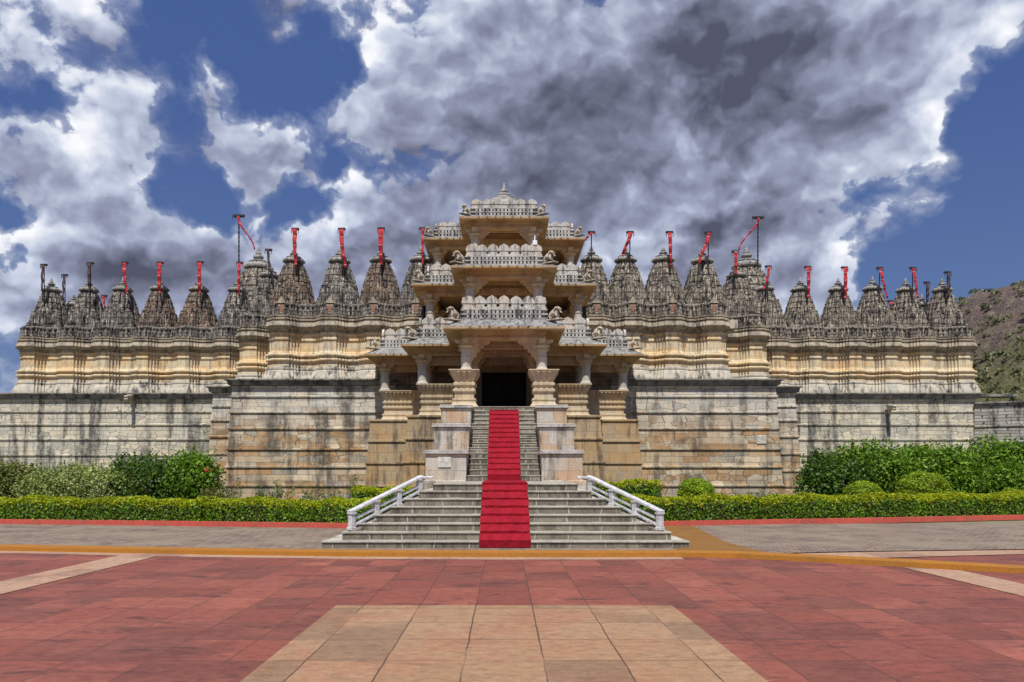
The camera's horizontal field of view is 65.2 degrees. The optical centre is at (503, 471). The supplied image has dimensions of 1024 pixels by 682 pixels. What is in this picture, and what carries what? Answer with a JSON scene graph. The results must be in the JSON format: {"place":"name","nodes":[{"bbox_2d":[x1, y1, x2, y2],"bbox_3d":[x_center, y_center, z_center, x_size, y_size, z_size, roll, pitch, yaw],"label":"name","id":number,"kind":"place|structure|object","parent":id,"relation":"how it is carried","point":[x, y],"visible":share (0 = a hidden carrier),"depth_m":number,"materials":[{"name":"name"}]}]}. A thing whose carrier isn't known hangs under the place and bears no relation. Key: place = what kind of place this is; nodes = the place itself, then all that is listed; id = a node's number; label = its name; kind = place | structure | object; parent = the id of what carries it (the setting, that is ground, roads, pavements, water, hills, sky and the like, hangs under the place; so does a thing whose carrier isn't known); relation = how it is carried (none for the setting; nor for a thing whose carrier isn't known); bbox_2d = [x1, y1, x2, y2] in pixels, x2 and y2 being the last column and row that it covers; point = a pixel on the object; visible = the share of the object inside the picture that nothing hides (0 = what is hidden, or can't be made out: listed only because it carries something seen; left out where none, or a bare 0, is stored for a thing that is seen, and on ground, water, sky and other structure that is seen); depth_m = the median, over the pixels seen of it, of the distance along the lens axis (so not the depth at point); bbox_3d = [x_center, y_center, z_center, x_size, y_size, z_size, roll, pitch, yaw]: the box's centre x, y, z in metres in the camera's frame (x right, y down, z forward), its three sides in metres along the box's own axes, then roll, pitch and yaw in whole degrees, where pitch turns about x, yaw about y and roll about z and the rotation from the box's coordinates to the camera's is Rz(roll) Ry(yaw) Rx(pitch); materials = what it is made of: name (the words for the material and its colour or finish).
{"place":"outdoors","nodes":[
{"label":"outdoors","id":0,"kind":"place"},
{"bbox_2d":[0,524,503,549],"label":"pavement","id":1,"kind":"structure","parent":0,"point":[190,536],"depth_m":19.99,"materials":[{"name":"grey stone"}]},
{"bbox_2d":[0,519,356,527],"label":"kerb","id":2,"kind":"structure","parent":1,"relation":"on","point":[183,523],"depth_m":23.87,"materials":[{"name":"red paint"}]},
{"bbox_2d":[364,184,643,492],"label":"entrance pavilion","id":3,"kind":"structure","parent":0,"point":[503,291],"depth_m":35.59,"materials":[{"name":"beige stone"}]},
{"bbox_2d":[365,337,379,349],"bbox_3d":[-6.029,-5.894,36.714,0.670,0.517,0.313,0,0,-38],"label":"elephant statue","id":4,"kind":"object","parent":3,"relation":"on","point":[374,342],"visible":1,"depth_m":36.62,"materials":[{"name":"stone"}]},
{"bbox_2d":[401,326,416,339],"bbox_3d":[-4.008,-5.894,33.914,0.670,0.517,0.313,0,0,-38],"label":"elephant statue","id":5,"kind":"object","parent":3,"relation":"on","point":[410,331],"visible":1,"depth_m":33.85,"materials":[{"name":"stone"}]},
{"bbox_2d":[411,270,425,282],"bbox_3d":[-3.796,-8.723,35.647,0.670,0.517,0.313,0,0,-38],"label":"elephant statue","id":6,"kind":"object","parent":3,"relation":"on","point":[420,275],"visible":1,"depth_m":35.58,"materials":[{"name":"stone"}]},
{"bbox_2d":[423,227,433,236],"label":"elephant statue","id":7,"kind":"object","parent":3,"relation":"on","point":[429,230],"visible":1,"depth_m":38.54,"materials":[{"name":"stone"}]},
{"bbox_2d":[443,306,460,320],"bbox_3d":[-1.929,-5.894,29.814,0.670,0.517,0.313,0,0,-38],"label":"elephant statue","id":8,"kind":"object","parent":3,"relation":"on","point":[453,312],"visible":1,"depth_m":29.75,"materials":[{"name":"stone"}]},
{"bbox_2d":[449,251,465,264],"bbox_3d":[-1.866,-8.723,32.547,0.670,0.517,0.313,0,0,-38],"label":"elephant statue","id":9,"kind":"object","parent":3,"relation":"on","point":[459,256],"visible":1,"depth_m":32.49,"materials":[{"name":"stone"}]},
{"bbox_2d":[459,204,471,215],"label":"elephant statue","id":10,"kind":"object","parent":3,"relation":"on","point":[466,208],"visible":0.99,"depth_m":35.34,"materials":[{"name":"stone"}]},
{"bbox_2d":[482,373,525,405],"bbox_3d":[0.000,-3.785,39.130,2.120,2.750,0.060,0,0,0],"label":"door","id":11,"kind":"structure","parent":3,"relation":"in","point":[498,389],"depth_m":39.10,"materials":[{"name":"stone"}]},
{"bbox_2d":[532,235,536,245],"bbox_3d":[1.270,-9.340,32.910,0.200,0.740,0.180,0,0,0],"label":"floodlight","id":12,"kind":"object","parent":3,"relation":"attached to","point":[534,241],"visible":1,"depth_m":32.82,"materials":[{"name":"white paint"}]},
{"bbox_2d":[536,204,548,215],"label":"elephant statue","id":13,"kind":"object","parent":3,"relation":"on","point":[541,208],"visible":1,"depth_m":35.34,"materials":[{"name":"stone"}]},
{"bbox_2d":[542,250,558,264],"bbox_3d":[1.866,-8.723,32.547,0.670,0.517,0.313,0,0,38],"label":"elephant statue","id":14,"kind":"object","parent":3,"relation":"on","point":[548,256],"visible":1,"depth_m":32.48,"materials":[{"name":"stone"}]},
{"bbox_2d":[547,306,564,320],"bbox_3d":[1.929,-5.894,29.814,0.670,0.517,0.313,0,0,38],"label":"elephant statue","id":15,"kind":"object","parent":3,"relation":"on","point":[553,312],"visible":1,"depth_m":29.75,"materials":[{"name":"stone"}]},
{"bbox_2d":[574,227,584,236],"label":"elephant statue","id":16,"kind":"object","parent":3,"relation":"on","point":[578,230],"visible":1,"depth_m":38.54,"materials":[{"name":"stone"}]},
{"bbox_2d":[582,270,596,282],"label":"elephant statue","id":17,"kind":"object","parent":3,"relation":"on","point":[587,274],"visible":0.99,"depth_m":35.58,"materials":[{"name":"stone"}]},
{"bbox_2d":[591,326,606,339],"bbox_3d":[4.009,-5.894,33.914,0.670,0.517,0.313,0,0,38],"label":"elephant statue","id":18,"kind":"object","parent":3,"relation":"on","point":[597,331],"visible":1,"depth_m":33.85,"materials":[{"name":"stone"}]},
{"bbox_2d":[628,337,642,349],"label":"elephant statue","id":19,"kind":"object","parent":3,"relation":"on","point":[633,342],"visible":1,"depth_m":36.62,"materials":[{"name":"stone"}]},
{"bbox_2d":[0,549,1023,681],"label":"plaza","id":20,"kind":"structure","parent":0,"point":[189,619],"depth_m":9.86,"materials":[{"name":"red tile"}]},
{"bbox_2d":[0,555,154,593],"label":"plaza band","id":21,"kind":"object","parent":20,"relation":"on","point":[17,583],"visible":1,"depth_m":13.02,"materials":[{"name":"stone"}]},
{"bbox_2d":[0,551,682,559],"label":"plaza band","id":22,"kind":"object","parent":20,"relation":"on","point":[274,556],"visible":1,"depth_m":15.34,"materials":[{"name":"stone"}]},
{"bbox_2d":[240,605,767,681],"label":"plaza inlay","id":23,"kind":"object","parent":20,"relation":"on","point":[503,643],"visible":1,"depth_m":7.49,"materials":[{"name":"beige stone"}]},
{"bbox_2d":[321,405,689,547],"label":"staircase","id":24,"kind":"structure","parent":20,"relation":"on","point":[443,510],"depth_m":18.70,"materials":[{"name":"stone"}]},
{"bbox_2d":[347,475,432,531],"bbox_3d":[-2.647,0.741,18.476,0.407,1.305,2.600,0,0,41],"label":"stair railing","id":25,"kind":"object","parent":24,"relation":"on","point":[376,506],"visible":0.91,"depth_m":18.28,"materials":[{"name":"white stone"}]},
{"bbox_2d":[487,410,520,479],"bbox_3d":[0.000,-1.004,26.476,1.080,2.543,5.981,0,0,0],"label":"carpet","id":26,"kind":"object","parent":24,"relation":"on","point":[503,451],"visible":0.94,"depth_m":26.04,"materials":[{"name":"red carpet"}]},
{"bbox_2d":[479,480,530,547],"bbox_3d":[0.020,0.928,20.309,1.106,1.360,6.760,0,0,0],"label":"carpet","id":27,"kind":"object","parent":24,"relation":"on","point":[504,519],"visible":1,"depth_m":17.96,"materials":[{"name":"red carpet"}]},
{"bbox_2d":[577,475,664,531],"bbox_3d":[2.716,0.741,18.476,0.406,1.305,2.614,0,0,-41],"label":"stair railing","id":28,"kind":"object","parent":24,"relation":"on","point":[636,509],"visible":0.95,"depth_m":18.27,"materials":[{"name":"white stone"}]},
{"bbox_2d":[0,544,1023,573],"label":"kerb","id":29,"kind":"structure","parent":20,"relation":"on","point":[973,566],"depth_m":15.49,"materials":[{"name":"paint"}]},
{"bbox_2d":[799,550,1023,557],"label":"plaza band","id":30,"kind":"object","parent":20,"relation":"on","point":[920,553],"visible":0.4,"depth_m":16.01,"materials":[{"name":"stone"}]},
{"bbox_2d":[904,567,1023,595],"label":"plaza band","id":31,"kind":"object","parent":20,"relation":"on","point":[1012,587],"visible":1,"depth_m":12.18,"materials":[{"name":"stone"}]},
{"bbox_2d":[0,0,1023,392],"label":"sky","id":32,"kind":"structure","parent":0,"point":[864,135],"materials":[{"name":"blue"}]},
{"bbox_2d":[664,526,763,551],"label":"path","id":33,"kind":"structure","parent":0,"point":[698,539],"depth_m":18.76,"materials":[{"name":"orange stone"}]},
{"bbox_2d":[504,523,1023,552],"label":"pavement","id":34,"kind":"structure","parent":0,"point":[788,538],"depth_m":19.69,"materials":[{"name":"grey stone"}]},
{"bbox_2d":[864,520,1023,523],"bbox_3d":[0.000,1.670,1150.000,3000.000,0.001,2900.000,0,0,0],"label":"ground","id":35,"kind":"structure","parent":0,"point":[1009,521],"depth_m":26.28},
{"bbox_2d":[0,393,212,496],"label":"terrace wall","id":36,"kind":"structure","parent":35,"relation":"on","point":[49,429],"depth_m":45.79,"materials":[{"name":"grey stone"}]},
{"bbox_2d":[205,386,231,493],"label":"terrace wall","id":37,"kind":"structure","parent":35,"relation":"on","point":[220,406],"depth_m":42.08,"materials":[{"name":"beige stone"}]},
{"bbox_2d":[223,379,396,500],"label":"terrace wall","id":38,"kind":"structure","parent":35,"relation":"on","point":[306,433],"depth_m":38.85,"materials":[{"name":"beige stone"}]},
{"bbox_2d":[12,246,432,392],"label":"temple wing","id":39,"kind":"structure","parent":38,"relation":"on","point":[285,325],"depth_m":46.07,"materials":[{"name":"beige stone"}]},
{"bbox_2d":[40,264,47,306],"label":"flagpole","id":40,"kind":"object","parent":39,"relation":"on","point":[42,266],"visible":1,"depth_m":47.60,"materials":[{"name":"black paint"}]},
{"bbox_2d":[61,274,68,303],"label":"flagpole","id":41,"kind":"object","parent":39,"relation":"on","point":[63,283],"visible":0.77,"depth_m":52.07,"materials":[{"name":"black paint"}]},
{"bbox_2d":[86,262,94,300],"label":"flagpole","id":42,"kind":"object","parent":39,"relation":"on","point":[89,264],"visible":1,"depth_m":47.59,"materials":[{"name":"black paint"}]},
{"bbox_2d":[101,295,107,309],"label":"flagpole","id":43,"kind":"object","parent":39,"relation":"on","point":[103,297],"visible":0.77,"depth_m":52.04,"materials":[{"name":"red fabric"}]},
{"bbox_2d":[121,262,128,301],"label":"flagpole","id":44,"kind":"object","parent":39,"relation":"on","point":[124,274],"visible":1,"depth_m":47.57,"materials":[{"name":"red fabric"}]},
{"bbox_2d":[156,262,163,300],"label":"flagpole","id":45,"kind":"object","parent":39,"relation":"on","point":[158,265],"visible":1,"depth_m":47.56,"materials":[{"name":"red fabric"}]},
{"bbox_2d":[197,261,203,300],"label":"flagpole","id":46,"kind":"object","parent":39,"relation":"on","point":[199,274],"visible":1,"depth_m":47.56,"materials":[{"name":"red fabric"}]},
{"bbox_2d":[236,262,243,295],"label":"flagpole","id":47,"kind":"object","parent":39,"relation":"on","point":[239,270],"visible":1,"depth_m":47.56,"materials":[{"name":"red fabric"}]},
{"bbox_2d":[233,214,254,261],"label":"flagpole","id":48,"kind":"object","parent":39,"relation":"on","point":[238,216],"visible":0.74,"depth_m":51.34,"materials":[{"name":"red fabric"}]},
{"bbox_2d":[265,249,273,288],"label":"flagpole","id":49,"kind":"object","parent":39,"relation":"on","point":[268,258],"visible":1,"depth_m":44.04,"materials":[{"name":"black metal"}]},
{"bbox_2d":[291,228,298,273],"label":"flagpole","id":50,"kind":"object","parent":39,"relation":"on","point":[294,236],"visible":1,"depth_m":41.12,"materials":[{"name":"red fabric"}]},
{"bbox_2d":[338,228,346,274],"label":"flagpole","id":51,"kind":"object","parent":39,"relation":"on","point":[341,234],"visible":1,"depth_m":41.12,"materials":[{"name":"red fabric"}]},
{"bbox_2d":[377,227,384,273],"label":"flagpole","id":52,"kind":"object","parent":39,"relation":"on","point":[380,230],"visible":1,"depth_m":41.11,"materials":[{"name":"red fabric"}]},
{"bbox_2d":[419,227,426,273],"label":"flagpole","id":53,"kind":"object","parent":39,"relation":"on","point":[422,229],"visible":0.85,"depth_m":41.13,"materials":[{"name":"red fabric"}]},
{"bbox_2d":[611,379,784,502],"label":"terrace wall","id":54,"kind":"structure","parent":35,"relation":"on","point":[721,436],"depth_m":38.85,"materials":[{"name":"beige stone"}]},
{"bbox_2d":[776,386,803,494],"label":"terrace wall","id":55,"kind":"structure","parent":35,"relation":"on","point":[787,406],"depth_m":42.05,"materials":[{"name":"beige stone"}]},
{"bbox_2d":[655,514,1023,525],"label":"kerb","id":56,"kind":"structure","parent":35,"relation":"on","point":[855,520],"depth_m":25.34,"materials":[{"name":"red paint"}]},
{"bbox_2d":[795,393,983,473],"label":"terrace wall","id":57,"kind":"structure","parent":35,"relation":"on","point":[832,420],"depth_m":45.81,"materials":[{"name":"grey stone"}]},
{"bbox_2d":[580,246,980,392],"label":"temple wing","id":58,"kind":"structure","parent":57,"relation":"on","point":[703,324],"depth_m":46.02,"materials":[{"name":"beige stone"}]},
{"bbox_2d":[585,231,594,269],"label":"flagpole","id":59,"kind":"object","parent":58,"relation":"on","point":[591,232],"visible":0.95,"depth_m":41.26,"materials":[{"name":"black paint"}]},
{"bbox_2d":[622,231,633,273],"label":"flagpole","id":60,"kind":"object","parent":58,"relation":"on","point":[629,233],"visible":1,"depth_m":41.15,"materials":[{"name":"red fabric"}]},
{"bbox_2d":[665,231,673,273],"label":"flagpole","id":61,"kind":"object","parent":58,"relation":"on","point":[669,233],"visible":1,"depth_m":41.11,"materials":[{"name":"red fabric"}]},
{"bbox_2d":[698,231,712,273],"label":"flagpole","id":62,"kind":"object","parent":58,"relation":"on","point":[708,233],"visible":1,"depth_m":41.14,"materials":[{"name":"red fabric"}]},
{"bbox_2d":[731,250,738,286],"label":"flagpole","id":63,"kind":"object","parent":58,"relation":"on","point":[735,252],"visible":1,"depth_m":44.05,"materials":[{"name":"red fabric"}]},
{"bbox_2d":[738,216,763,269],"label":"flagpole","id":64,"kind":"object","parent":58,"relation":"on","point":[758,218],"visible":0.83,"depth_m":51.35,"materials":[{"name":"red fabric"}]},
{"bbox_2d":[763,265,771,294],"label":"flagpole","id":65,"kind":"object","parent":58,"relation":"on","point":[768,267],"visible":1,"depth_m":47.58,"materials":[{"name":"red fabric"}]},
{"bbox_2d":[804,266,810,303],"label":"flagpole","id":66,"kind":"object","parent":58,"relation":"on","point":[808,268],"visible":1,"depth_m":47.56,"materials":[{"name":"red fabric"}]},
{"bbox_2d":[841,266,847,304],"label":"flagpole","id":67,"kind":"object","parent":58,"relation":"on","point":[844,268],"visible":1,"depth_m":47.56,"materials":[{"name":"red fabric"}]},
{"bbox_2d":[876,267,887,303],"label":"flagpole","id":68,"kind":"object","parent":58,"relation":"on","point":[882,277],"visible":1,"depth_m":47.59,"materials":[{"name":"red fabric"}]},
{"bbox_2d":[909,267,918,303],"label":"flagpole","id":69,"kind":"object","parent":58,"relation":"on","point":[915,279],"visible":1,"depth_m":47.59,"materials":[{"name":"red fabric"}]},
{"bbox_2d":[923,281,929,307],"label":"flagpole","id":70,"kind":"object","parent":58,"relation":"on","point":[927,289],"visible":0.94,"depth_m":52.08,"materials":[{"name":"black paint"}]},
{"bbox_2d":[943,271,950,303],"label":"flagpole","id":71,"kind":"object","parent":58,"relation":"on","point":[948,282],"visible":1,"depth_m":47.61,"materials":[{"name":"black paint"}]},
{"bbox_2d":[974,394,1023,478],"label":"boundary wall","id":72,"kind":"structure","parent":35,"relation":"on","point":[1000,418],"depth_m":45.18,"materials":[{"name":"stone"}]},
{"bbox_2d":[957,284,1023,401],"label":"hill","id":73,"kind":"structure","parent":0,"point":[1009,303],"depth_m":388.27,"materials":[{"name":"grey stone"}]},
{"bbox_2d":[956,280,1023,401],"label":"hillside scrub","id":74,"kind":"object","parent":73,"relation":"on","point":[989,355],"visible":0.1,"depth_m":378.81,"materials":[{"name":"green plant"}]},
{"label":"planting bed","id":75,"kind":"structure","parent":0,"visible":0},
{"bbox_2d":[587,478,666,504],"bbox_3d":[4.201,0.933,27.771,2.738,1.415,1.393,0,0,0],"label":"hedge","id":76,"kind":"object","parent":75,"relation":"on","point":[648,488],"visible":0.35,"depth_m":27.28,"materials":[{"name":"green plant"}]},
{"bbox_2d":[677,477,714,502],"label":"topiary bush","id":77,"kind":"object","parent":75,"relation":"on","point":[689,487],"visible":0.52,"depth_m":28.59,"materials":[{"name":"green plant"}]},
{"bbox_2d":[749,488,773,496],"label":"thin shrub","id":78,"kind":"object","parent":75,"relation":"on","point":[757,494],"visible":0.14,"depth_m":29.17,"materials":[{"name":"green plant"}]},
{"bbox_2d":[792,484,814,501],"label":"bush","id":79,"kind":"object","parent":75,"relation":"on","point":[805,490],"visible":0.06,"depth_m":29.33,"materials":[{"name":"green plant"}]},
{"bbox_2d":[619,490,1023,520],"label":"hedge","id":80,"kind":"object","parent":75,"relation":"on","point":[770,506],"visible":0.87,"depth_m":25.61,"materials":[{"name":"green plant"}]},
{"bbox_2d":[792,446,880,501],"bbox_3d":[13.311,0.297,32.048,3.255,2.673,2.718,0,0,-21],"label":"bush","id":81,"kind":"object","parent":75,"relation":"on","point":[834,471],"visible":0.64,"depth_m":31.78,"materials":[{"name":"green plant"}]},
{"bbox_2d":[842,480,884,500],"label":"topiary bush","id":82,"kind":"object","parent":75,"relation":"on","point":[855,487],"visible":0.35,"depth_m":28.10,"materials":[{"name":"green plant"}]},
{"bbox_2d":[807,436,945,494],"bbox_3d":[15.123,0.090,32.920,6.165,3.090,2.766,0,0,0],"label":"bush","id":83,"kind":"object","parent":75,"relation":"on","point":[883,458],"visible":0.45,"depth_m":32.16,"materials":[{"name":"green plant"}]},
{"bbox_2d":[894,471,951,499],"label":"topiary bush","id":84,"kind":"object","parent":75,"relation":"on","point":[914,483],"visible":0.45,"depth_m":28.19,"materials":[{"name":"green plant"}]},
{"bbox_2d":[884,438,988,499],"bbox_3d":[17.802,0.114,33.153,4.900,3.037,2.715,0,0,0],"label":"bush","id":85,"kind":"object","parent":75,"relation":"on","point":[957,466],"visible":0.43,"depth_m":32.59,"materials":[{"name":"green plant"}]},
{"bbox_2d":[953,427,1023,493],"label":"bush","id":86,"kind":"object","parent":75,"relation":"on","point":[996,450],"visible":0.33,"depth_m":33.47,"materials":[{"name":"green plant"}]},
{"bbox_2d":[969,458,1023,493],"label":"bush","id":87,"kind":"object","parent":75,"relation":"on","point":[1001,478],"visible":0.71,"depth_m":31.15,"materials":[{"name":"green plant"}]},
{"bbox_2d":[1002,488,1023,499],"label":"topiary bush","id":88,"kind":"object","parent":75,"relation":"on","point":[1009,489],"visible":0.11,"depth_m":28.73,"materials":[{"name":"green plant"}]},
{"label":"planting bed","id":89,"kind":"structure","parent":0,"visible":0},
{"bbox_2d":[0,457,85,503],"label":"bush","id":90,"kind":"object","parent":89,"relation":"on","point":[9,473],"visible":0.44,"depth_m":30.74,"materials":[{"name":"green plant"}]},
{"bbox_2d":[0,458,149,504],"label":"bush","id":91,"kind":"object","parent":89,"relation":"on","point":[90,478],"visible":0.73,"depth_m":30.15,"materials":[{"name":"green plant"}]},
{"bbox_2d":[0,494,218,520],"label":"hedge","id":92,"kind":"object","parent":89,"relation":"on","point":[128,508],"visible":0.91,"depth_m":24.64,"materials":[{"name":"green plant"}]},
{"bbox_2d":[101,448,202,504],"bbox_3d":[-13.673,0.348,30.934,4.596,2.580,2.606,0,0,0],"label":"bush","id":93,"kind":"object","parent":89,"relation":"on","point":[151,470],"visible":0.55,"depth_m":30.47,"materials":[{"name":"green plant"}]},
{"bbox_2d":[161,442,226,503],"bbox_3d":[-12.016,0.237,30.831,2.629,2.789,2.207,0,0,0],"label":"bush","id":94,"kind":"object","parent":89,"relation":"on","point":[204,466],"visible":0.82,"depth_m":30.33,"materials":[{"name":"green plant"}]},
{"bbox_2d":[197,484,231,501],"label":"bush","id":95,"kind":"object","parent":89,"relation":"on","point":[208,493],"visible":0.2,"depth_m":29.47,"materials":[{"name":"green plant"}]},
{"bbox_2d":[215,477,245,497],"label":"thin shrub","id":96,"kind":"object","parent":89,"relation":"on","point":[233,491],"visible":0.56,"depth_m":29.38,"materials":[{"name":"green plant"}]},
{"bbox_2d":[254,485,273,505],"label":"thin shrub","id":97,"kind":"object","parent":89,"relation":"on","point":[261,494],"visible":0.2,"depth_m":29.74,"materials":[{"name":"green plant"}]},
{"bbox_2d":[271,478,297,505],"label":"thin shrub","id":98,"kind":"object","parent":89,"relation":"on","point":[279,490],"visible":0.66,"depth_m":29.33,"materials":[{"name":"green plant"}]},
{"bbox_2d":[201,496,385,522],"bbox_3d":[-6.268,1.179,23.946,5.670,0.917,1.210,0,0,11],"label":"hedge","id":99,"kind":"object","parent":89,"relation":"on","point":[247,509],"visible":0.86,"depth_m":23.62,"materials":[{"name":"green plant"}]},
{"bbox_2d":[299,485,325,500],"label":"thin shrub","id":100,"kind":"object","parent":89,"relation":"on","point":[309,496],"visible":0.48,"depth_m":29.90,"materials":[{"name":"green plant"}]},
{"bbox_2d":[320,487,344,505],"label":"thin shrub","id":101,"kind":"object","parent":89,"relation":"on","point":[338,491],"visible":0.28,"depth_m":29.52,"materials":[{"name":"green plant"}]},
{"bbox_2d":[347,473,377,496],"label":"thin shrub","id":102,"kind":"object","parent":89,"relation":"on","point":[355,483],"visible":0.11,"depth_m":29.78,"materials":[{"name":"green plant"}]},
{"bbox_2d":[348,484,415,510],"bbox_3d":[-4.095,1.041,27.779,2.520,1.190,1.387,0,0,0],"label":"hedge","id":103,"kind":"object","parent":89,"relation":"on","point":[368,491],"visible":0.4,"depth_m":27.29,"materials":[{"name":"green plant"}]}
]}

